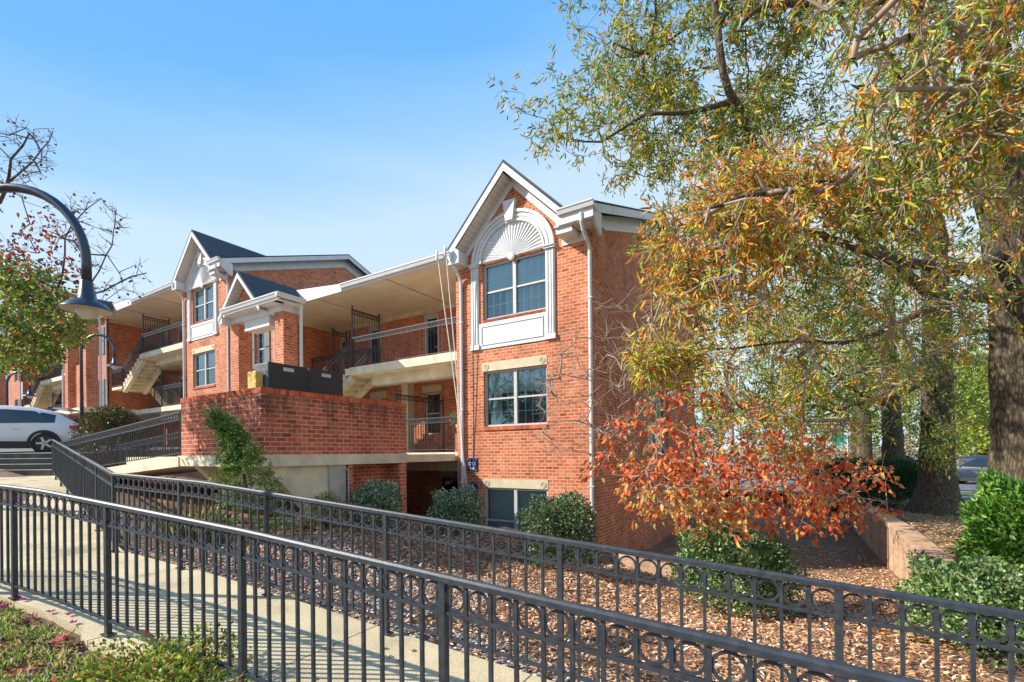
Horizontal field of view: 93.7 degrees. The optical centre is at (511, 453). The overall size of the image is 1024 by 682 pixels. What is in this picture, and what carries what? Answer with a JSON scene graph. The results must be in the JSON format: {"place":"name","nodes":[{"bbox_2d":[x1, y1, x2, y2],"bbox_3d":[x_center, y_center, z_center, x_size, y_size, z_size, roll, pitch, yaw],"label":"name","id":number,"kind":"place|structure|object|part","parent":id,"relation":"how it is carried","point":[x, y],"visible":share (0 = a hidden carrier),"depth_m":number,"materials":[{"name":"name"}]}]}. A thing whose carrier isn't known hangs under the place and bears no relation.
{"place":"outdoors","nodes":[
{"label":"outdoors","id":0,"kind":"place"},
{"bbox_2d":[0,476,122,565],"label":"ramp path","id":1,"kind":"structure","parent":0,"point":[47,483],"depth_m":7.78,"materials":[{"name":"concrete"}]},
{"bbox_2d":[52,439,115,551],"bbox_3d":[-9.235,0.453,10.090,10.724,1.800,0.070,-1,0,43],"label":"iron fence","id":2,"kind":"object","parent":1,"relation":"on","point":[76,473],"visible":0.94,"depth_m":8.66,"materials":[{"name":"black metal"}]},
{"bbox_2d":[0,444,194,465],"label":"pavement","id":3,"kind":"structure","parent":0,"point":[20,450],"depth_m":17.97,"materials":[{"name":"concrete"}]},
{"bbox_2d":[5,371,36,448],"bbox_3d":[-23.566,-1.917,22.943,1.457,4.048,0.507,-1,0,-7],"label":"street lamp","id":4,"kind":"object","parent":3,"relation":"on","point":[29,394],"visible":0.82,"depth_m":22.96,"materials":[{"name":"black metal"}]},
{"bbox_2d":[0,405,94,451],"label":"parked car","id":5,"kind":"object","parent":3,"relation":"on","point":[37,429],"visible":0.59,"depth_m":16.58,"materials":[{"name":"white paint"}]},
{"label":"windows","id":6,"kind":"part","parent":5,"relation":"part of","materials":[{"name":"black glass"}]},
{"bbox_2d":[80,334,122,418],"bbox_3d":[-15.876,-2.444,18.442,1.654,4.348,0.507,-1,0,-6],"label":"street lamp","id":7,"kind":"object","parent":3,"relation":"on","point":[114,364],"visible":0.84,"depth_m":18.46,"materials":[{"name":"black metal"}]},
{"bbox_2d":[68,404,151,455],"bbox_3d":[-13.808,-0.732,16.625,2.256,1.944,2.242,-1,0,32],"label":"photinia hedge","id":8,"kind":"object","parent":3,"relation":"on","point":[104,419],"visible":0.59,"depth_m":16.16,"materials":[{"name":"green plant"}]},
{"bbox_2d":[129,534,600,681],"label":"river gravel","id":9,"kind":"structure","parent":0,"point":[456,632],"depth_m":5.47,"materials":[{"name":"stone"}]},
{"bbox_2d":[0,451,1023,681],"bbox_3d":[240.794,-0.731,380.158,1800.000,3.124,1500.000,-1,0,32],"label":"ground","id":10,"kind":"structure","parent":0,"point":[853,540],"depth_m":7.52,"materials":[{"name":"soil"}]},
{"bbox_2d":[0,343,19,405],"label":"entrance portal","id":11,"kind":"object","parent":10,"relation":"on","point":[3,391],"visible":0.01,"depth_m":31.68,"materials":[{"name":"brick"}]},
{"bbox_2d":[9,334,61,410],"bbox_3d":[-30.716,-4.008,37.600,12.050,10.700,14.300,-1,0,32],"label":"breezeway gallery","id":12,"kind":"object","parent":10,"relation":"on","point":[46,390],"visible":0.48,"depth_m":34.27,"materials":[{"name":"brick"}]},
{"bbox_2d":[0,452,104,475],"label":"concrete steps","id":13,"kind":"structure","parent":10,"relation":"on","point":[34,464],"depth_m":14.81,"materials":[{"name":"grey concrete"}]},
{"bbox_2d":[0,183,114,319],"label":"street lamp","id":14,"kind":"object","parent":10,"relation":"on","point":[85,304],"visible":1,"depth_m":4.62,"materials":[{"name":"black metal"}]},
{"bbox_2d":[0,601,129,681],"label":"cover","id":15,"kind":"object","parent":10,"relation":"on","point":[22,669],"visible":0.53,"depth_m":3.62,"materials":[{"name":"green plant"}]},
{"bbox_2d":[48,637,64,642],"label":"ice plant flower","id":16,"kind":"object","parent":15,"relation":"on","point":[59,639],"visible":1,"depth_m":3.66,"materials":[{"name":"pink plant"}]},
{"bbox_2d":[56,633,69,637],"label":"ice plant flower","id":17,"kind":"object","parent":15,"relation":"on","point":[66,635],"visible":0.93,"depth_m":3.73,"materials":[{"name":"pink plant"}]},
{"bbox_2d":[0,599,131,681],"bbox_3d":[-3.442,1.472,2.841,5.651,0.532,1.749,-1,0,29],"label":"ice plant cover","id":18,"kind":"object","parent":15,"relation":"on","point":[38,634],"visible":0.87,"depth_m":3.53,"materials":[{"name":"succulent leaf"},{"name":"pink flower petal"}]},
{"bbox_2d":[0,114,151,385],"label":"pear tree","id":19,"kind":"object","parent":10,"relation":"on","point":[45,318],"visible":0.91,"depth_m":7.72,"materials":[{"name":"green plant"}]},
{"bbox_2d":[64,293,113,447],"bbox_3d":[-20.972,-3.563,24.187,3.501,8.794,2.434,-1,0,32],"label":"entrance portal","id":20,"kind":"object","parent":10,"relation":"on","point":[92,398],"visible":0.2,"depth_m":23.22,"materials":[{"name":"brick"}]},
{"bbox_2d":[62,322,163,444],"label":"condo building","id":21,"kind":"structure","parent":10,"relation":"on","point":[63,387],"depth_m":30.27,"materials":[{"name":"red brick"}]},
{"bbox_2d":[50,411,197,479],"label":"sloping bridge","id":22,"kind":"structure","parent":10,"relation":"on","point":[166,466],"depth_m":11.03,"materials":[{"name":"concrete"}]},
{"bbox_2d":[51,621,261,681],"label":"rose bush","id":23,"kind":"object","parent":10,"relation":"on","point":[158,656],"visible":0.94,"depth_m":3.06,"materials":[{"name":"green plant"}]},
{"bbox_2d":[152,500,204,529],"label":"iris clump","id":24,"kind":"object","parent":10,"relation":"on","point":[169,511],"visible":0.04,"depth_m":8.23,"materials":[{"name":"green plant"}]},
{"bbox_2d":[141,508,232,545],"bbox_3d":[-4.949,1.084,7.356,1.064,0.596,1.003,-1,0,-2],"label":"iris clump","id":25,"kind":"object","parent":10,"relation":"on","point":[195,530],"visible":0.17,"depth_m":7.27,"materials":[{"name":"green plant"}]},
{"bbox_2d":[170,500,240,532],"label":"dry grass clump","id":26,"kind":"object","parent":10,"relation":"on","point":[209,506],"visible":0.12,"depth_m":7.83,"materials":[{"name":"brown plant"}]},
{"bbox_2d":[199,403,298,544],"bbox_3d":[-4.178,0.388,7.667,1.502,2.384,1.297,-1,0,-4],"label":"cypress shrub","id":27,"kind":"object","parent":10,"relation":"on","point":[235,440],"visible":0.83,"depth_m":7.49,"materials":[{"name":"green plant"}]},
{"bbox_2d":[218,271,305,454],"bbox_3d":[-7.493,-1.341,15.663,3.501,8.794,2.434,-1,0,32],"label":"entrance portal","id":28,"kind":"object","parent":10,"relation":"on","point":[254,304],"visible":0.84,"depth_m":15.02,"materials":[{"name":"brick"}]},
{"bbox_2d":[172,229,370,397],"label":"condo building","id":29,"kind":"structure","parent":10,"relation":"on","point":[208,267],"depth_m":21.22,"materials":[{"name":"red brick"}]},
{"bbox_2d":[55,282,182,444],"bbox_3d":[-17.259,-4.136,29.076,12.050,10.700,14.300,-1,0,32],"label":"breezeway gallery","id":30,"kind":"object","parent":29,"relation":"attached to","point":[143,333],"visible":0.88,"depth_m":25.81,"materials":[{"name":"brick"}]},
{"bbox_2d":[107,328,108,357],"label":"window","id":31,"kind":"structure","parent":30,"relation":"in","point":[107,328],"depth_m":27.02,"materials":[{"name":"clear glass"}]},
{"bbox_2d":[180,377,182,397],"bbox_3d":[-18.840,-3.296,27.455,0.700,2.150,0.100,-1,0,32],"label":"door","id":32,"kind":"structure","parent":30,"relation":"in","point":[181,379],"depth_m":27.54,"materials":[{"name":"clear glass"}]},
{"bbox_2d":[194,284,213,322],"bbox_3d":[-13.274,-6.544,21.191,2.020,1.580,0.535,-1,0,32],"label":"window","id":33,"kind":"structure","parent":29,"relation":"in","point":[205,306],"depth_m":21.15,"materials":[{"name":"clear glass"}]},
{"bbox_2d":[195,350,214,386],"bbox_3d":[-13.247,-3.684,21.191,2.020,1.580,0.535,-1,0,32],"label":"window","id":34,"kind":"structure","parent":29,"relation":"in","point":[206,360],"depth_m":21.34,"materials":[{"name":"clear glass"}]},
{"bbox_2d":[0,550,553,681],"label":"footpath","id":35,"kind":"structure","parent":10,"relation":"on","point":[89,628],"depth_m":4.12,"materials":[{"name":"concrete"}]},
{"bbox_2d":[0,484,926,681],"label":"iron fence","id":36,"kind":"object","parent":35,"relation":"on","point":[771,655],"visible":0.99,"depth_m":2.80,"materials":[{"name":"black metal"}]},
{"bbox_2d":[111,473,1023,681],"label":"iron fence","id":37,"kind":"object","parent":35,"relation":"on","point":[973,609],"visible":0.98,"depth_m":3.35,"materials":[{"name":"black metal"}]},
{"bbox_2d":[261,515,313,528],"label":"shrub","id":38,"kind":"object","parent":10,"relation":"on","point":[289,517],"visible":0.29,"depth_m":8.95,"materials":[{"name":"green plant"}]},
{"bbox_2d":[126,387,454,524],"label":"raised deck","id":39,"kind":"structure","parent":10,"relation":"on","point":[342,447],"depth_m":9.30,"materials":[{"name":"brick"}]},
{"bbox_2d":[255,362,307,391],"bbox_3d":[-4.497,-0.850,9.404,0.472,1.725,0.835,-1,0,32],"label":"utility cabinet","id":40,"kind":"object","parent":39,"relation":"on","point":[284,376],"visible":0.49,"depth_m":9.19,"materials":[{"name":"grey metal"}]},
{"bbox_2d":[248,371,262,388],"bbox_3d":[-4.799,-1.319,8.983,0.280,0.410,0.145,-1,0,32],"label":"electrical box","id":41,"kind":"object","parent":40,"relation":"attached to","point":[255,379],"visible":0.56,"depth_m":8.91,"materials":[{"name":"beige metal"}]},
{"bbox_3d":[-4.310,-0.862,9.285,0.014,1.705,0.815,-1,0,32],"label":"door panel","id":42,"kind":"part","parent":40,"relation":"part of","materials":[{"name":"black metal"}]},
{"bbox_2d":[308,368,342,395],"bbox_3d":[-4.045,-0.854,10.118,0.472,1.725,0.825,-1,0,32],"label":"utility cabinet","id":43,"kind":"object","parent":39,"relation":"on","point":[324,382],"visible":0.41,"depth_m":9.97,"materials":[{"name":"grey metal"}]},
{"bbox_3d":[-3.857,-0.866,9.999,0.014,1.705,0.805,-1,0,32],"label":"door panel","id":44,"kind":"part","parent":43,"relation":"part of","materials":[{"name":"black metal"}]},
{"bbox_2d":[294,507,319,530],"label":"flowering shrub","id":45,"kind":"object","parent":10,"relation":"on","point":[307,527],"visible":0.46,"depth_m":8.56,"materials":[{"name":"green plant"}]},
{"bbox_2d":[303,490,349,529],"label":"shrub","id":46,"kind":"object","parent":10,"relation":"on","point":[329,499],"visible":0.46,"depth_m":8.97,"materials":[{"name":"green plant"}]},
{"bbox_2d":[230,251,457,516],"bbox_3d":[-3.780,-1.914,20.552,12.050,10.700,14.300,-1,0,32],"label":"breezeway gallery","id":47,"kind":"object","parent":10,"relation":"on","point":[381,335],"visible":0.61,"depth_m":16.87,"materials":[{"name":"brick"}]},
{"bbox_2d":[257,333,264,363],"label":"window","id":48,"kind":"structure","parent":47,"relation":"in","point":[260,337],"depth_m":18.72,"materials":[{"name":"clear glass"}]},
{"bbox_2d":[339,337,345,372],"bbox_3d":[-6.971,-3.809,19.935,0.450,2.050,0.100,-1,0,32],"label":"door","id":49,"kind":"structure","parent":47,"relation":"in","point":[341,344],"depth_m":19.99,"materials":[{"name":"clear glass"}]},
{"bbox_2d":[369,325,380,364],"bbox_3d":[-5.367,-3.899,18.918,0.650,2.200,0.100,-1,0,32],"label":"door","id":50,"kind":"structure","parent":47,"relation":"in","point":[371,330],"depth_m":18.97,"materials":[{"name":"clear glass"}]},
{"bbox_2d":[424,313,438,355],"bbox_3d":[-2.870,-3.923,17.337,0.660,2.200,0.100,-1,0,32],"label":"door","id":51,"kind":"structure","parent":47,"relation":"in","point":[432,335],"depth_m":17.34,"materials":[{"name":"black glass"}]},
{"bbox_2d":[426,392,439,433],"bbox_3d":[-2.696,-1.444,17.602,0.830,1.600,0.530,-1,0,32],"label":"window","id":52,"kind":"structure","parent":47,"relation":"in","point":[429,395],"depth_m":17.90,"materials":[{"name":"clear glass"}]},
{"bbox_2d":[442,477,457,491],"bbox_3d":[-2.125,1.570,16.898,0.800,1.500,0.100,-1,0,32],"label":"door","id":53,"kind":"structure","parent":47,"relation":"in","point":[448,483],"depth_m":16.95,"materials":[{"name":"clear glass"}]},
{"bbox_2d":[446,411,456,451],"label":"potted plant","id":54,"kind":"object","parent":47,"relation":"on","point":[454,413],"visible":0.22,"depth_m":13.84,"materials":[{"name":"plant"}]},
{"bbox_2d":[435,250,467,487],"bbox_3d":[-1.635,-2.239,13.051,0.826,6.512,0.110,-1,0,-12],"label":"rope","id":55,"kind":"object","parent":47,"relation":"hanging from","point":[436,257],"visible":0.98,"depth_m":13.03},
{"bbox_2d":[444,246,465,491],"bbox_3d":[-1.516,-2.170,12.942,0.613,6.771,0.108,-1,0,-28],"label":"rope","id":56,"kind":"object","parent":47,"relation":"hanging from","point":[445,251],"visible":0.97,"depth_m":12.96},
{"bbox_2d":[345,477,404,529],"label":"variegated bush","id":57,"kind":"object","parent":10,"relation":"on","point":[374,496],"visible":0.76,"depth_m":9.41,"materials":[{"name":"green plant"}]},
{"bbox_2d":[425,484,486,535],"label":"variegated bush","id":58,"kind":"object","parent":10,"relation":"on","point":[454,504],"visible":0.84,"depth_m":9.65,"materials":[{"name":"green plant"}]},
{"bbox_2d":[514,488,602,569],"bbox_3d":[0.833,1.360,8.688,1.593,1.489,1.557,-1,0,-18],"label":"evergreen bush","id":59,"kind":"object","parent":10,"relation":"on","point":[553,521],"visible":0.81,"depth_m":8.37,"materials":[{"name":"green plant"}]},
{"bbox_2d":[128,519,1006,681],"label":"fallen leaves","id":60,"kind":"object","parent":10,"relation":"on","point":[696,619],"visible":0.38,"depth_m":5.81,"materials":[{"name":"brown plant"}]},
{"bbox_2d":[447,159,703,549],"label":"condo building","id":61,"kind":"structure","parent":10,"relation":"on","point":[535,267],"depth_m":12.45,"materials":[{"name":"brick"}]},
{"bbox_2d":[467,458,477,470],"bbox_3d":[-1.084,0.300,13.095,0.330,0.350,0.035,-1,0,32],"label":"wall sign","id":62,"kind":"object","parent":61,"relation":"attached to","point":[472,464],"visible":1,"depth_m":13.08,"materials":[{"name":"blue metal"}]},
{"bbox_2d":[467,483,477,495],"bbox_3d":[-1.078,0.990,13.095,0.330,0.350,0.035,-1,0,32],"label":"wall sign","id":63,"kind":"object","parent":61,"relation":"attached to","point":[475,485],"visible":0.27,"depth_m":13.03,"materials":[{"name":"blue metal"}]},
{"bbox_2d":[484,250,545,319],"bbox_3d":[0.205,-4.322,12.667,2.020,1.580,0.535,-1,0,32],"label":"window","id":64,"kind":"structure","parent":61,"relation":"in","point":[517,285],"depth_m":12.53,"materials":[{"name":"clear glass"}]},
{"bbox_2d":[485,365,546,426],"bbox_3d":[0.232,-1.462,12.667,2.020,1.580,0.535,-1,0,32],"label":"window","id":65,"kind":"structure","parent":61,"relation":"in","point":[512,398],"depth_m":12.74,"materials":[{"name":"clear glass"}]},
{"bbox_2d":[485,487,547,531],"bbox_3d":[0.239,1.523,12.633,2.020,1.350,0.535,-1,0,32],"label":"window","id":66,"kind":"structure","parent":61,"relation":"in","point":[505,503],"depth_m":12.70,"materials":[{"name":"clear glass"}]},
{"bbox_2d":[647,311,659,352],"bbox_3d":[4.496,-3.893,16.187,0.535,1.600,1.900,-1,0,32],"label":"window","id":67,"kind":"structure","parent":61,"relation":"in","point":[658,320],"depth_m":16.11,"materials":[{"name":"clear glass"}]},
{"bbox_2d":[648,380,665,468],"bbox_3d":[4.684,-0.995,16.440,0.535,3.100,2.500,-1,0,32],"label":"window","id":68,"kind":"structure","parent":61,"relation":"in","point":[650,440],"depth_m":16.90,"materials":[{"name":"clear glass"}]},
{"bbox_2d":[498,526,738,578],"bbox_3d":[2.282,2.309,10.641,5.932,0.958,0.694,-1,0,25],"label":"brick edging","id":69,"kind":"object","parent":10,"relation":"on","point":[648,567],"visible":0.17,"depth_m":10.26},
{"bbox_2d":[528,287,905,586],"bbox_3d":[3.138,-0.091,7.000,5.880,4.875,3.315,-1,0,2],"label":"dogwood tree","id":70,"kind":"object","parent":10,"relation":"on","point":[728,510],"visible":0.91,"depth_m":6.42,"materials":[{"name":"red plant"}]},
{"bbox_2d":[486,0,990,515],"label":"oak tree","id":71,"kind":"object","parent":10,"relation":"on","point":[936,492],"visible":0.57,"depth_m":8.93,"materials":[{"name":"green plant"}]},
{"bbox_2d":[665,515,811,618],"bbox_3d":[3.405,1.660,7.407,2.023,1.434,1.967,-1,0,-17],"label":"evergreen bush","id":72,"kind":"object","parent":10,"relation":"on","point":[761,550],"visible":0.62,"depth_m":6.95,"materials":[{"name":"green plant"}]},
{"bbox_2d":[573,541,906,619],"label":"fallen leaves","id":73,"kind":"object","parent":10,"relation":"on","point":[875,555],"visible":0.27,"depth_m":10.98,"materials":[{"name":"brown plant"}]},
{"bbox_2d":[617,0,1023,559],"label":"oak tree","id":74,"kind":"object","parent":10,"relation":"on","point":[983,113],"visible":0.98,"depth_m":4.57,"materials":[{"name":"yellow plant"}]},
{"bbox_2d":[833,430,847,455],"bbox_3d":[23.236,0.105,33.958,0.919,3.549,0.077,-1,0,32],"label":"street banner","id":75,"kind":"object","parent":10,"relation":"on","point":[839,441],"visible":0.28,"depth_m":33.92,"materials":[{"name":"teal fabric"}]},
{"bbox_2d":[698,430,989,467],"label":"undergrowth","id":76,"kind":"object","parent":10,"relation":"on","point":[908,448],"visible":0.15,"depth_m":68.08,"materials":[{"name":"green plant"}]},
{"bbox_2d":[731,221,960,462],"bbox_3d":[17.206,-5.393,23.934,15.085,15.073,7.306,-1,0,-1],"label":"oak tree","id":77,"kind":"object","parent":10,"relation":"on","point":[863,452],"visible":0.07,"depth_m":23.78,"materials":[{"name":"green plant"}]},
{"bbox_2d":[805,456,890,506],"bbox_3d":[12.551,1.071,18.028,2.787,1.937,2.795,-1,0,32],"label":"clipped hedge","id":78,"kind":"object","parent":10,"relation":"on","point":[828,465],"visible":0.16,"depth_m":17.68,"materials":[{"name":"green plant"}]},
{"bbox_2d":[771,491,976,495],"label":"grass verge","id":79,"kind":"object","parent":10,"relation":"on","point":[967,493],"depth_m":22.00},
{"bbox_2d":[760,224,987,498],"bbox_3d":[15.180,-4.418,19.006,13.970,12.327,7.388,-1,0,0],"label":"oak tree","id":80,"kind":"object","parent":10,"relation":"on","point":[893,449],"visible":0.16,"depth_m":18.72,"materials":[{"name":"green plant"}]},
{"bbox_2d":[846,456,918,506],"bbox_3d":[12.264,0.938,15.514,2.434,1.713,2.392,-1,0,32],"label":"clipped hedge","id":81,"kind":"object","parent":10,"relation":"on","point":[905,472],"visible":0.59,"depth_m":15.06,"materials":[{"name":"green plant"}]},
{"bbox_2d":[847,349,920,458],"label":"background tree","id":82,"kind":"object","parent":10,"relation":"on","point":[877,437],"visible":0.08,"depth_m":47.43,"materials":[{"name":"green plant"}]},
{"bbox_2d":[851,500,999,640],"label":"brick retaining wall","id":83,"kind":"structure","parent":10,"relation":"on","point":[891,541],"depth_m":11.12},
{"bbox_2d":[890,507,1014,564],"bbox_3d":[10.242,1.847,5.959,7.310,0.508,17.162,-1,0,32],"label":"fallen leaves bed","id":84,"kind":"object","parent":10,"relation":"on","point":[936,524],"visible":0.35,"depth_m":11.25,"materials":[{"name":"brown plant"}]},
{"bbox_2d":[947,464,1023,568],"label":"laurel shrub","id":85,"kind":"object","parent":84,"relation":"in","point":[992,516],"visible":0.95,"depth_m":6.66,"materials":[{"name":"green plant"}]},
{"bbox_2d":[892,549,1023,667],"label":"evergreen bush","id":86,"kind":"object","parent":10,"relation":"on","point":[990,581],"visible":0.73,"depth_m":4.93,"materials":[{"name":"green plant"}]},
{"bbox_2d":[914,587,1021,644],"bbox_3d":[5.435,1.682,5.318,1.630,0.559,1.741,-1,0,32],"label":"shrub","id":87,"kind":"object","parent":10,"relation":"on","point":[985,624],"visible":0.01,"depth_m":4.95,"materials":[{"name":"green plant"}]},
{"bbox_2d":[0,0,1023,451],"label":"sky","id":88,"kind":"structure","parent":0,"point":[369,131],"materials":[{"name":"blue"}]},
{"bbox_2d":[695,458,982,491],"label":"road","id":89,"kind":"structure","parent":0,"point":[969,486],"depth_m":28.52,"materials":[{"name":"grey asphalt"}]},
{"bbox_2d":[694,380,731,462],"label":"background tree","id":90,"kind":"object","parent":89,"relation":"on","point":[700,426],"visible":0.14,"depth_m":58.58,"materials":[{"name":"green plant"}]},
{"bbox_2d":[704,459,749,468],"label":"parked car","id":91,"kind":"object","parent":89,"relation":"on","point":[707,466],"visible":0.06,"depth_m":51.67,"materials":[{"name":"white paint"}]},
{"bbox_2d":[695,377,767,451],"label":"background tree","id":92,"kind":"object","parent":89,"relation":"on","point":[731,432],"visible":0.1,"depth_m":74.67,"materials":[{"name":"green plant"}]},
{"bbox_2d":[736,346,740,456],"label":"light pole","id":93,"kind":"object","parent":89,"relation":"on","point":[739,398],"visible":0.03,"depth_m":43.92,"materials":[{"name":"grey metal"}]},
{"bbox_2d":[719,347,821,465],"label":"background tree","id":94,"kind":"object","parent":89,"relation":"on","point":[757,388],"visible":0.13,"depth_m":54.65,"materials":[{"name":"green plant"}]},
{"bbox_2d":[711,453,831,480],"bbox_3d":[15.967,0.859,29.000,10.312,1.945,0.104,-1,0,-23],"label":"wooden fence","id":95,"kind":"object","parent":89,"relation":"on","point":[753,474],"visible":0.16,"depth_m":28.27,"materials":[{"name":"brown wood"}]},
{"bbox_2d":[762,350,877,455],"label":"background tree","id":96,"kind":"object","parent":89,"relation":"on","point":[820,414],"visible":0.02,"depth_m":69.75,"materials":[{"name":"green plant"}]},
{"bbox_2d":[796,317,917,459],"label":"background tree","id":97,"kind":"object","parent":89,"relation":"on","point":[852,449],"visible":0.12,"depth_m":45.56,"materials":[{"name":"green plant"}]},
{"bbox_2d":[871,375,916,455],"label":"background tree","id":98,"kind":"object","parent":89,"relation":"on","point":[906,432],"visible":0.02,"depth_m":79.65,"materials":[{"name":"green plant"}]},
{"bbox_2d":[906,455,918,464],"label":"parked car","id":99,"kind":"object","parent":89,"relation":"on","point":[911,459],"visible":0.16,"depth_m":61.28,"materials":[{"name":"paint"}]},
{"bbox_2d":[902,345,976,449],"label":"background tree","id":100,"kind":"object","parent":89,"relation":"on","point":[909,440],"visible":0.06,"depth_m":60.79,"materials":[{"name":"green plant"}]},
{"bbox_2d":[918,346,990,455],"bbox_3d":[33.340,-3.116,34.065,6.265,9.856,6.444,-1,0,-9],"label":"background tree","id":101,"kind":"object","parent":89,"relation":"on","point":[982,442],"visible":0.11,"depth_m":33.37,"materials":[{"name":"green plant"}]},
{"bbox_2d":[956,455,987,482],"bbox_3d":[28.103,0.981,28.313,2.030,1.735,4.730,-1,0,-30],"label":"parked car","id":102,"kind":"object","parent":89,"relation":"on","point":[969,469],"visible":0.26,"depth_m":28.36,"materials":[{"name":"paint"}]},
{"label":"windows","id":103,"kind":"part","parent":102,"relation":"part of","materials":[{"name":"grey glass"}]},
{"bbox_2d":[832,495,975,498],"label":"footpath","id":104,"kind":"structure","parent":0,"point":[962,496],"depth_m":20.23,"materials":[{"name":"concrete"}]}
]}

